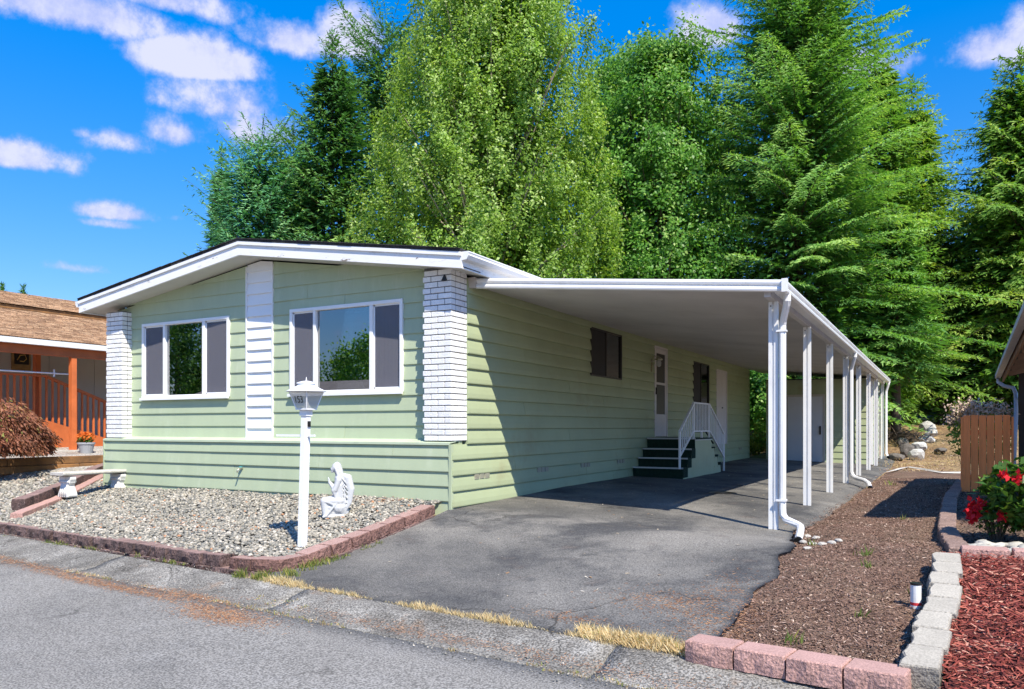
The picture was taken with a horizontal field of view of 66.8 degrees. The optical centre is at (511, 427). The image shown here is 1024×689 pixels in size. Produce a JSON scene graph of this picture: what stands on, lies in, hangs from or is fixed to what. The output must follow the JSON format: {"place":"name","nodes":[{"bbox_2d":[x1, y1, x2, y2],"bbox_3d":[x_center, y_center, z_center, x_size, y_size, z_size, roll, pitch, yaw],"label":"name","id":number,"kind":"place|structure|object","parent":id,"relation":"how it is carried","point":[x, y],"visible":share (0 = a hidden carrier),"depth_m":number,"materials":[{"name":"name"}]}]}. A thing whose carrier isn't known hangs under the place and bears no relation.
{"place":"outdoors","nodes":[
{"label":"outdoors","id":0,"kind":"place"},
{"bbox_2d":[0,467,86,512],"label":"side gravel","id":1,"kind":"structure","parent":0,"point":[33,478],"depth_m":14.10,"materials":[{"name":"grey gravel"}]},
{"bbox_2d":[0,446,102,513],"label":"side yard","id":2,"kind":"structure","parent":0,"point":[12,477],"depth_m":15.64,"materials":[{"name":"grey gravel"}]},
{"bbox_2d":[0,397,63,458],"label":"maple shrub","id":3,"kind":"object","parent":2,"relation":"on","point":[22,434],"visible":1,"depth_m":14.50,"materials":[{"name":"brown plant"}]},
{"bbox_2d":[0,455,102,474],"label":"timber edging","id":4,"kind":"object","parent":2,"relation":"on","point":[14,465],"visible":0.28,"depth_m":15.24,"materials":[{"name":"brown wood"}]},
{"bbox_2d":[0,290,107,454],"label":"neighbour home","id":5,"kind":"object","parent":2,"relation":"on","point":[53,363],"visible":0.34,"depth_m":19.05,"materials":[{"name":"orange wood"}]},
{"bbox_2d":[76,431,96,453],"bbox_3d":[-9.689,0.341,17.663,0.423,0.538,0.449,0,0,29],"label":"potted plant","id":6,"kind":"object","parent":2,"relation":"on","point":[86,445],"visible":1,"depth_m":17.57,"materials":[{"name":"orange plant"}]},
{"bbox_2d":[0,478,441,556],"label":"gravel","id":7,"kind":"structure","parent":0,"point":[215,506],"depth_m":9.92,"materials":[{"name":"grey gravel"}]},
{"bbox_2d":[10,463,102,518],"bbox_3d":[-7.424,0.990,13.162,0.383,0.689,4.534,0,0,-9],"label":"block edging","id":8,"kind":"object","parent":7,"relation":"on","point":[27,504],"visible":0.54,"depth_m":11.96,"materials":[{"name":"concrete"}]},
{"bbox_2d":[50,469,125,497],"bbox_3d":[-6.810,0.901,12.667,0.350,0.397,1.240,0,0,29],"label":"garden bench","id":9,"kind":"object","parent":7,"relation":"on","point":[67,481],"visible":0.82,"depth_m":12.27,"materials":[{"name":"stone"}]},
{"bbox_2d":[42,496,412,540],"bbox_3d":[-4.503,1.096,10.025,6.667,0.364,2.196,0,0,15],"label":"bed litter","id":10,"kind":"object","parent":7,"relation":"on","point":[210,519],"visible":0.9,"depth_m":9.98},
{"bbox_2d":[276,377,326,546],"bbox_3d":[-2.228,0.408,8.106,0.581,1.873,0.415,0,0,0],"label":"lamp post","id":11,"kind":"object","parent":7,"relation":"on","point":[306,396],"visible":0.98,"depth_m":8.07,"materials":[{"name":"white metal"}]},
{"bbox_2d":[320,462,354,517],"bbox_3d":[-2.136,0.766,9.515,0.406,0.689,0.250,0,0,-9],"label":"angel statue","id":12,"kind":"object","parent":7,"relation":"on","point":[338,502],"visible":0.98,"depth_m":9.44,"materials":[{"name":"white stone"}]},
{"bbox_2d":[0,557,638,688],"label":"road","id":13,"kind":"structure","parent":0,"point":[56,632],"depth_m":5.31,"materials":[{"name":"grey asphalt"}]},
{"bbox_2d":[1,532,694,688],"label":"grit","id":14,"kind":"object","parent":13,"relation":"on","point":[324,616],"visible":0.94,"depth_m":6.18,"materials":[{"name":"gravel"}]},
{"bbox_2d":[66,569,666,688],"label":"joint weeds","id":15,"kind":"object","parent":13,"relation":"on","point":[238,605],"visible":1,"depth_m":6.16,"materials":[{"name":"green plant"}]},
{"bbox_2d":[0,555,778,688],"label":"needle litter","id":16,"kind":"object","parent":13,"relation":"on","point":[225,615],"visible":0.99,"depth_m":6.16,"materials":[{"name":"brown plant"}]},
{"bbox_2d":[0,0,1023,300],"label":"sky","id":17,"kind":"structure","parent":0,"point":[106,106],"materials":[{"name":"blue"}]},
{"bbox_2d":[250,453,894,655],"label":"driveway","id":18,"kind":"structure","parent":0,"point":[542,544],"depth_m":7.63,"materials":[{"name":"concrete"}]},
{"bbox_2d":[467,277,890,542],"bbox_3d":[6.038,-0.372,17.745,4.350,3.196,19.972,0,0,29],"label":"carport","id":19,"kind":"object","parent":18,"relation":"on","point":[777,331],"visible":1,"depth_m":11.09,"materials":[{"name":"metal"}]},
{"bbox_2d":[709,491,736,493],"bbox_3d":[3.382,1.062,12.571,0.520,0.022,0.520,0,0,29],"label":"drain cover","id":20,"kind":"object","parent":18,"relation":"on","point":[718,492],"visible":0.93,"depth_m":12.54,"materials":[{"name":"black metal"}]},
{"bbox_2d":[434,420,1018,688],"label":"ground","id":21,"kind":"structure","parent":0,"point":[944,432],"depth_m":27.69,"materials":[{"name":"brown soil"}]},
{"bbox_2d":[0,281,5,291],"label":"distant conifer","id":22,"kind":"object","parent":21,"relation":"on","point":[2,286],"visible":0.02,"depth_m":74.92,"materials":[{"name":"green plant"}]},
{"bbox_2d":[17,282,27,293],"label":"distant conifer","id":23,"kind":"object","parent":21,"relation":"on","point":[22,290],"visible":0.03,"depth_m":74.90,"materials":[{"name":"green plant"}]},
{"bbox_2d":[201,140,231,247],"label":"spruce tree","id":24,"kind":"object","parent":21,"relation":"on","point":[220,149],"visible":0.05,"depth_m":39.75,"materials":[{"name":"green plant"}]},
{"bbox_2d":[0,504,434,577],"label":"retaining wall","id":25,"kind":"structure","parent":21,"relation":"on","point":[228,563],"depth_m":8.42,"materials":[{"name":"red brick"}]},
{"bbox_2d":[182,111,338,256],"bbox_3d":[-11.316,-6.757,35.840,9.388,14.916,8.523,0,0,29],"label":"pine tree","id":26,"kind":"object","parent":21,"relation":"on","point":[263,187],"visible":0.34,"depth_m":35.21,"materials":[{"name":"green plant"}]},
{"bbox_2d":[252,115,326,239],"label":"pine tree","id":27,"kind":"object","parent":21,"relation":"on","point":[290,136],"visible":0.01,"depth_m":38.35,"materials":[{"name":"green plant"}]},
{"bbox_2d":[242,28,409,243],"bbox_3d":[-8.576,-9.243,37.255,9.179,19.743,9.041,0,0,29],"label":"fir tree","id":28,"kind":"object","parent":21,"relation":"on","point":[337,142],"visible":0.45,"depth_m":36.35,"materials":[{"name":"green plant"}]},
{"bbox_2d":[322,0,440,244],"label":"fir tree","id":29,"kind":"object","parent":21,"relation":"on","point":[378,75],"visible":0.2,"depth_m":39.10,"materials":[{"name":"green plant"}]},
{"bbox_2d":[75,238,749,514],"bbox_3d":[0.407,-0.724,19.269,8.070,4.108,18.146,0,0,29],"label":"mobile home","id":30,"kind":"object","parent":21,"relation":"on","point":[431,372],"visible":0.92,"depth_m":11.66,"materials":[{"name":"green"}]},
{"bbox_2d":[139,316,230,399],"bbox_3d":[-5.268,-1.107,12.636,2.110,1.355,0.255,0,0,29],"label":"window","id":31,"kind":"structure","parent":30,"relation":"in","point":[182,359],"depth_m":12.58,"materials":[{"name":"white paint"}]},
{"bbox_2d":[287,298,403,396],"bbox_3d":[-2.300,-1.107,11.071,2.080,1.355,0.384,0,0,29],"label":"window","id":32,"kind":"structure","parent":30,"relation":"in","point":[332,346],"depth_m":10.94,"materials":[{"name":"white paint"}]},
{"bbox_2d":[590,327,621,379],"bbox_3d":[1.731,-1.355,14.489,0.105,0.870,1.524,0,0,29],"label":"window","id":33,"kind":"structure","parent":30,"relation":"in","point":[606,352],"depth_m":14.44,"materials":[{"name":"black glass"}]},
{"bbox_2d":[653,345,667,436],"bbox_3d":[3.295,-0.785,17.245,0.090,1.990,0.900,0,0,29],"label":"front door","id":34,"kind":"structure","parent":30,"relation":"in","point":[661,373],"depth_m":17.32,"materials":[{"name":"white metal"}]},
{"bbox_2d":[693,361,708,432],"bbox_3d":[4.879,-0.770,20.193,0.105,1.800,1.534,0,0,29],"label":"door","id":35,"kind":"structure","parent":30,"relation":"in","point":[701,371],"depth_m":20.17,"materials":[{"name":"brown metal"}]},
{"bbox_2d":[716,369,726,443],"bbox_3d":[5.933,-0.570,22.036,0.080,2.100,1.220,0,0,29],"label":"utility door","id":36,"kind":"structure","parent":30,"relation":"in","point":[721,394],"depth_m":22.13,"materials":[{"name":"white plastic"}]},
{"bbox_2d":[0,534,829,688],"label":"gutter strip","id":37,"kind":"object","parent":21,"relation":"on","point":[241,591],"visible":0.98,"depth_m":5.82,"materials":[{"name":"concrete"}]},
{"bbox_2d":[2,534,382,566],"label":"wall weeds","id":38,"kind":"object","parent":37,"relation":"on","point":[175,562],"depth_m":8.34,"materials":[{"name":"green plant"}]},
{"bbox_2d":[231,553,344,580],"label":"corner weeds","id":39,"kind":"object","parent":37,"relation":"on","point":[240,574],"visible":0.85,"depth_m":7.43,"materials":[{"name":"green plant"}]},
{"bbox_2d":[248,574,685,657],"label":"dry grass","id":40,"kind":"structure","parent":37,"relation":"on","point":[638,639],"depth_m":5.30,"materials":[{"name":"yellow plant"}]},
{"bbox_2d":[685,634,911,688],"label":"pink block row","id":41,"kind":"object","parent":37,"relation":"on","point":[830,671],"visible":1,"depth_m":4.40,"materials":[{"name":"pink concrete"}]},
{"bbox_2d":[899,552,962,688],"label":"tan block row","id":42,"kind":"object","parent":37,"relation":"on","point":[926,650],"visible":0.91,"depth_m":4.71,"materials":[{"name":"grey concrete"}]},
{"bbox_2d":[380,118,527,243],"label":"evergreen tree","id":43,"kind":"object","parent":21,"relation":"on","point":[419,183],"visible":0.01,"depth_m":39.22,"materials":[{"name":"green plant"}]},
{"bbox_2d":[342,0,627,278],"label":"deciduous tree","id":44,"kind":"object","parent":21,"relation":"on","point":[484,200],"visible":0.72,"depth_m":27.54,"materials":[{"name":"green plant"}]},
{"bbox_2d":[499,122,580,263],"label":"evergreen tree","id":45,"kind":"object","parent":21,"relation":"on","point":[545,192],"depth_m":43.25,"materials":[{"name":"green plant"}]},
{"bbox_2d":[547,103,598,276],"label":"evergreen tree","id":46,"kind":"object","parent":21,"relation":"on","point":[573,195],"visible":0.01,"depth_m":42.45,"materials":[{"name":"green plant"}]},
{"bbox_2d":[542,30,691,278],"bbox_3d":[4.842,-8.955,36.885,7.784,18.947,7.842,0,0,29],"label":"maple tree","id":47,"kind":"object","parent":21,"relation":"on","point":[598,75],"visible":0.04,"depth_m":36.23,"materials":[{"name":"green plant"}]},
{"bbox_2d":[569,3,778,385],"bbox_3d":[6.329,-8.207,32.697,9.498,18.026,9.704,0,0,29],"label":"maple tree","id":48,"kind":"object","parent":21,"relation":"on","point":[660,184],"visible":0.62,"depth_m":31.31,"materials":[{"name":"green plant"}]},
{"bbox_2d":[633,402,724,478],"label":"porch steps","id":49,"kind":"structure","parent":21,"relation":"on","point":[684,457],"depth_m":15.98,"materials":[{"name":"green carpet"}]},
{"bbox_2d":[687,69,791,409],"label":"evergreen tree","id":50,"kind":"object","parent":21,"relation":"on","point":[736,266],"visible":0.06,"depth_m":40.44,"materials":[{"name":"green plant"}]},
{"bbox_2d":[750,424,765,454],"bbox_3d":[8.749,0.607,27.502,1.610,1.470,2.311,0,0,-32],"label":"shrub","id":51,"kind":"object","parent":21,"relation":"on","point":[755,446],"visible":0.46,"depth_m":27.33,"materials":[{"name":"green plant"}]},
{"bbox_2d":[750,370,791,451],"bbox_3d":[9.351,-0.915,28.842,4.126,3.763,4.511,0,0,-34],"label":"leafy shrub","id":52,"kind":"object","parent":21,"relation":"on","point":[758,391],"visible":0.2,"depth_m":28.36,"materials":[{"name":"green plant"}]},
{"bbox_2d":[772,137,862,326],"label":"evergreen tree","id":53,"kind":"object","parent":21,"relation":"on","point":[828,239],"depth_m":43.50,"materials":[{"name":"green plant"}]},
{"bbox_2d":[765,377,878,464],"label":"storage shed","id":54,"kind":"structure","parent":21,"relation":"on","point":[794,419],"depth_m":23.94,"materials":[{"name":"green"}]},
{"bbox_2d":[786,394,824,461],"bbox_3d":[9.106,0.055,24.143,1.160,2.150,0.065,0,0,29],"label":"door","id":55,"kind":"structure","parent":54,"relation":"in","point":[794,403],"depth_m":24.20,"materials":[{"name":"paint"}]},
{"bbox_2d":[723,469,960,664],"bbox_3d":[6.131,1.283,12.334,1.940,0.433,17.850,0,0,31],"label":"mulch bed","id":56,"kind":"object","parent":21,"relation":"on","point":[911,474],"visible":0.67,"depth_m":6.27,"materials":[{"name":"brown wood"}]},
{"bbox_2d":[784,479,978,645],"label":"mulch","id":57,"kind":"object","parent":56,"relation":"on","point":[866,553],"visible":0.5,"depth_m":5.37,"materials":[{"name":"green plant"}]},
{"bbox_2d":[910,582,921,609],"bbox_3d":[2.823,1.190,5.432,0.074,0.212,0.074,0,0,29],"label":"white pipe stub","id":58,"kind":"object","parent":56,"relation":"on","point":[915,596],"visible":0.91,"depth_m":5.40,"materials":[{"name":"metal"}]},
{"bbox_2d":[887,466,960,472],"bbox_3d":[10.407,1.059,19.621,1.588,0.043,3.186,0,0,29],"label":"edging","id":59,"kind":"object","parent":56,"relation":"on","point":[923,469],"visible":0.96,"depth_m":19.37,"materials":[{"name":"grey concrete"}]},
{"bbox_2d":[663,0,1022,450],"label":"hemlock tree","id":60,"kind":"object","parent":21,"relation":"on","point":[805,57],"visible":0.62,"depth_m":30.40,"materials":[{"name":"green plant"}]},
{"bbox_2d":[750,419,1018,480],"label":"hill litter","id":61,"kind":"object","parent":21,"relation":"on","point":[933,454],"visible":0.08,"depth_m":24.98,"materials":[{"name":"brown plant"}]},
{"bbox_2d":[879,369,903,431],"bbox_3d":[14.287,-1.419,33.027,4.324,4.288,4.022,0,0,29],"label":"leafy shrub","id":62,"kind":"object","parent":21,"relation":"on","point":[880,409],"visible":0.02,"depth_m":32.48,"materials":[{"name":"green plant"}]},
{"bbox_2d":[802,32,983,424],"bbox_3d":[16.977,-8.927,35.916,7.967,19.054,7.633,0,0,-12],"label":"cedar tree","id":63,"kind":"object","parent":21,"relation":"on","point":[889,165],"visible":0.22,"depth_m":35.17,"materials":[{"name":"green plant"}]},
{"bbox_2d":[889,453,904,460],"bbox_3d":[12.489,0.961,25.323,0.385,0.248,0.714,0,0,-11],"label":"rock","id":64,"kind":"object","parent":21,"relation":"on","point":[895,456],"visible":0.8,"depth_m":25.10,"materials":[{"name":"grey stone"}]},
{"bbox_2d":[896,438,908,445],"bbox_3d":[14.653,0.571,29.154,0.429,0.359,0.375,0,0,37],"label":"rock","id":65,"kind":"object","parent":21,"relation":"on","point":[900,441],"visible":0.67,"depth_m":29.04,"materials":[{"name":"grey stone"}]},
{"bbox_2d":[899,442,914,457],"bbox_3d":[13.357,0.823,26.252,0.462,0.636,0.455,0,0,14],"label":"rock","id":66,"kind":"object","parent":21,"relation":"on","point":[905,448],"visible":0.57,"depth_m":26.11,"materials":[{"name":"grey stone"}]},
{"bbox_2d":[879,426,935,441],"bbox_3d":[15.105,0.257,30.017,2.628,0.757,1.528,0,0,29],"label":"brush pile","id":67,"kind":"object","parent":21,"relation":"on","point":[910,437],"visible":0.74,"depth_m":29.77,"materials":[{"name":"brown plant"}]},
{"bbox_2d":[829,201,1002,435],"bbox_3d":[15.613,-4.356,31.632,6.246,9.688,7.036,0,0,-38],"label":"hemlock tree","id":68,"kind":"object","parent":21,"relation":"on","point":[912,318],"visible":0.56,"depth_m":30.80,"materials":[{"name":"green plant"}]},
{"bbox_2d":[907,449,924,459],"bbox_3d":[13.177,0.915,25.294,0.516,0.438,0.513,0,0,-15],"label":"rock","id":69,"kind":"object","parent":21,"relation":"on","point":[917,453],"visible":0.86,"depth_m":25.12,"materials":[{"name":"grey stone"}]},
{"bbox_2d":[911,442,926,450],"bbox_3d":[14.613,0.703,27.901,0.511,0.379,0.568,0,0,21],"label":"rock","id":70,"kind":"object","parent":21,"relation":"on","point":[921,445],"visible":0.69,"depth_m":27.68,"materials":[{"name":"grey stone"}]},
{"bbox_2d":[834,72,1006,424],"bbox_3d":[19.304,-8.291,38.148,8.175,18.110,7.788,0,0,29],"label":"cedar tree","id":71,"kind":"object","parent":21,"relation":"on","point":[929,144],"visible":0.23,"depth_m":37.05,"materials":[{"name":"green plant"}]},
{"bbox_2d":[918,435,934,442],"bbox_3d":[15.838,0.447,29.694,0.611,0.354,0.467,0,0,16],"label":"rock","id":72,"kind":"object","parent":21,"relation":"on","point":[930,438],"visible":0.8,"depth_m":29.52,"materials":[{"name":"grey stone"}]},
{"bbox_2d":[918,421,935,430],"bbox_3d":[17.622,0.040,32.938,0.537,0.646,0.587,0,0,-20],"label":"rock","id":73,"kind":"object","parent":21,"relation":"on","point":[925,425],"visible":0.54,"depth_m":32.79,"materials":[{"name":"grey stone"}]},
{"bbox_2d":[925,427,937,436],"bbox_3d":[16.930,0.225,31.393,0.493,0.457,0.668,0,0,32],"label":"rock","id":74,"kind":"object","parent":21,"relation":"on","point":[930,430],"visible":0.69,"depth_m":31.20,"materials":[{"name":"grey stone"}]},
{"bbox_2d":[934,448,946,452],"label":"rock","id":75,"kind":"object","parent":21,"relation":"on","point":[941,450],"visible":0.96,"depth_m":26.85,"materials":[{"name":"grey stone"}]},
{"bbox_2d":[902,220,1014,423],"bbox_3d":[21.466,-5.175,37.752,8.215,10.134,8.768,0,0,29],"label":"evergreen tree","id":76,"kind":"object","parent":21,"relation":"on","point":[961,363],"visible":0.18,"depth_m":36.68,"materials":[{"name":"green plant"}]},
{"bbox_2d":[902,43,1023,425],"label":"cedar tree","id":77,"kind":"object","parent":21,"relation":"on","point":[1001,196],"visible":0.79,"depth_m":35.40,"materials":[{"name":"green plant"}]},
{"bbox_2d":[949,186,1008,407],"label":"evergreen tree","id":78,"kind":"object","parent":21,"relation":"on","point":[960,228],"depth_m":41.99,"materials":[{"name":"green plant"}]},
{"bbox_2d":[937,480,1023,558],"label":"brown block row","id":79,"kind":"object","parent":21,"relation":"on","point":[950,537],"visible":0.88,"depth_m":7.54,"materials":[{"name":"brown concrete"}]},
{"bbox_2d":[939,551,1023,688],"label":"red mulch bed","id":80,"kind":"object","parent":21,"relation":"on","point":[991,631],"visible":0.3,"depth_m":4.60,"materials":[{"name":"red wood"}]},
{"bbox_2d":[946,481,1023,555],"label":"dark mulch bed","id":81,"kind":"object","parent":21,"relation":"on","point":[959,526],"visible":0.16,"depth_m":8.57,"materials":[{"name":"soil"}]},
{"bbox_2d":[939,396,1019,485],"bbox_3d":[8.557,0.250,14.267,1.228,1.663,1.016,0,0,-3],"label":"dry flower shrub","id":82,"kind":"object","parent":81,"relation":"on","point":[977,409],"visible":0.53,"depth_m":14.22,"materials":[{"name":"brown plant"}]},
{"bbox_2d":[961,415,1013,491],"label":"wooden fence","id":83,"kind":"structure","parent":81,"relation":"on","point":[990,432],"depth_m":12.81,"materials":[{"name":"brown wood"}]},
{"bbox_2d":[963,456,1023,540],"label":"rose bush","id":84,"kind":"object","parent":81,"relation":"on","point":[1001,485],"visible":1,"depth_m":7.31,"materials":[{"name":"green plant"}]},
{"bbox_2d":[969,539,1023,553],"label":"river stones","id":85,"kind":"object","parent":81,"relation":"on","point":[1008,545],"visible":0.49,"depth_m":6.97,"materials":[{"name":"white stone"}]},
{"bbox_2d":[964,167,1020,409],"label":"cedar tree","id":86,"kind":"object","parent":21,"relation":"on","point":[998,307],"visible":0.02,"depth_m":37.14,"materials":[{"name":"green plant"}]},
{"bbox_2d":[985,395,1013,418],"bbox_3d":[26.480,-1.067,39.973,5.111,3.876,4.916,0,0,-37],"label":"leafy shrub","id":87,"kind":"object","parent":21,"relation":"on","point":[1012,405],"visible":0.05,"depth_m":39.33,"materials":[{"name":"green plant"}]},
{"bbox_2d":[995,301,1023,463],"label":"neighbour carport","id":88,"kind":"object","parent":21,"relation":"on","point":[1011,363],"visible":0.9,"depth_m":13.53,"materials":[{"name":"brown"}]}
]}

